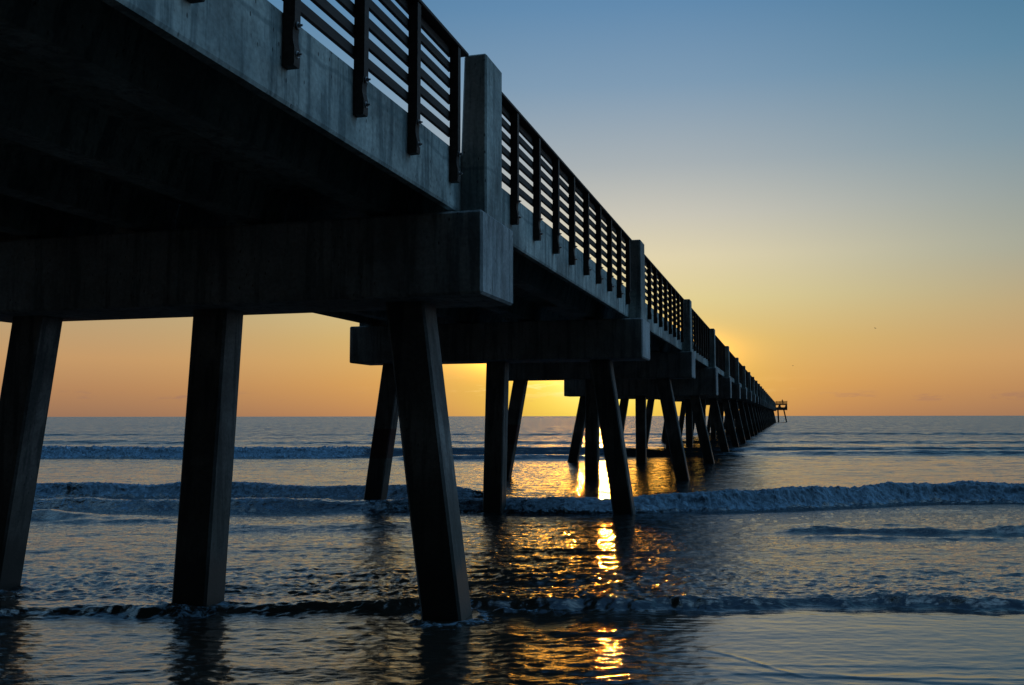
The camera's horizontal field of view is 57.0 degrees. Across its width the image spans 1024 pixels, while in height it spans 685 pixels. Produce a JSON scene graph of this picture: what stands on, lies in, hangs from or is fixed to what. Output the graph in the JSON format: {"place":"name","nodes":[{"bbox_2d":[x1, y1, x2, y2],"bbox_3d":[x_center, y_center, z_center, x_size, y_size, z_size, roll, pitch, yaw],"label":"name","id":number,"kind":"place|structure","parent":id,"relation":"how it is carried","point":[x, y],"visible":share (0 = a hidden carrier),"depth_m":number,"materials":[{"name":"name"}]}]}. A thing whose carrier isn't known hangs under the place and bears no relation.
{"place":"outdoors","nodes":[
{"label":"outdoors","id":0,"kind":"place"},
{"bbox_2d":[0,416,1023,684],"bbox_3d":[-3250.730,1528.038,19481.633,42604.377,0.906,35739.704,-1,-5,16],"label":"sea","id":1,"kind":"structure","parent":0,"point":[840,550],"depth_m":14.78,"materials":[{"name":"liquid"}]},
{"bbox_2d":[0,0,1023,416],"label":"sky","id":2,"kind":"structure","parent":0,"point":[813,176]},
{"bbox_3d":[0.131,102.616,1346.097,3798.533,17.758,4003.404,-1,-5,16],"label":"beach","id":3,"kind":"structure","parent":0,"visible":0},
{"bbox_2d":[0,0,786,620],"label":"fishing pier","id":4,"kind":"structure","parent":3,"relation":"on","point":[216,170],"depth_m":11.12,"materials":[{"name":"concrete"}]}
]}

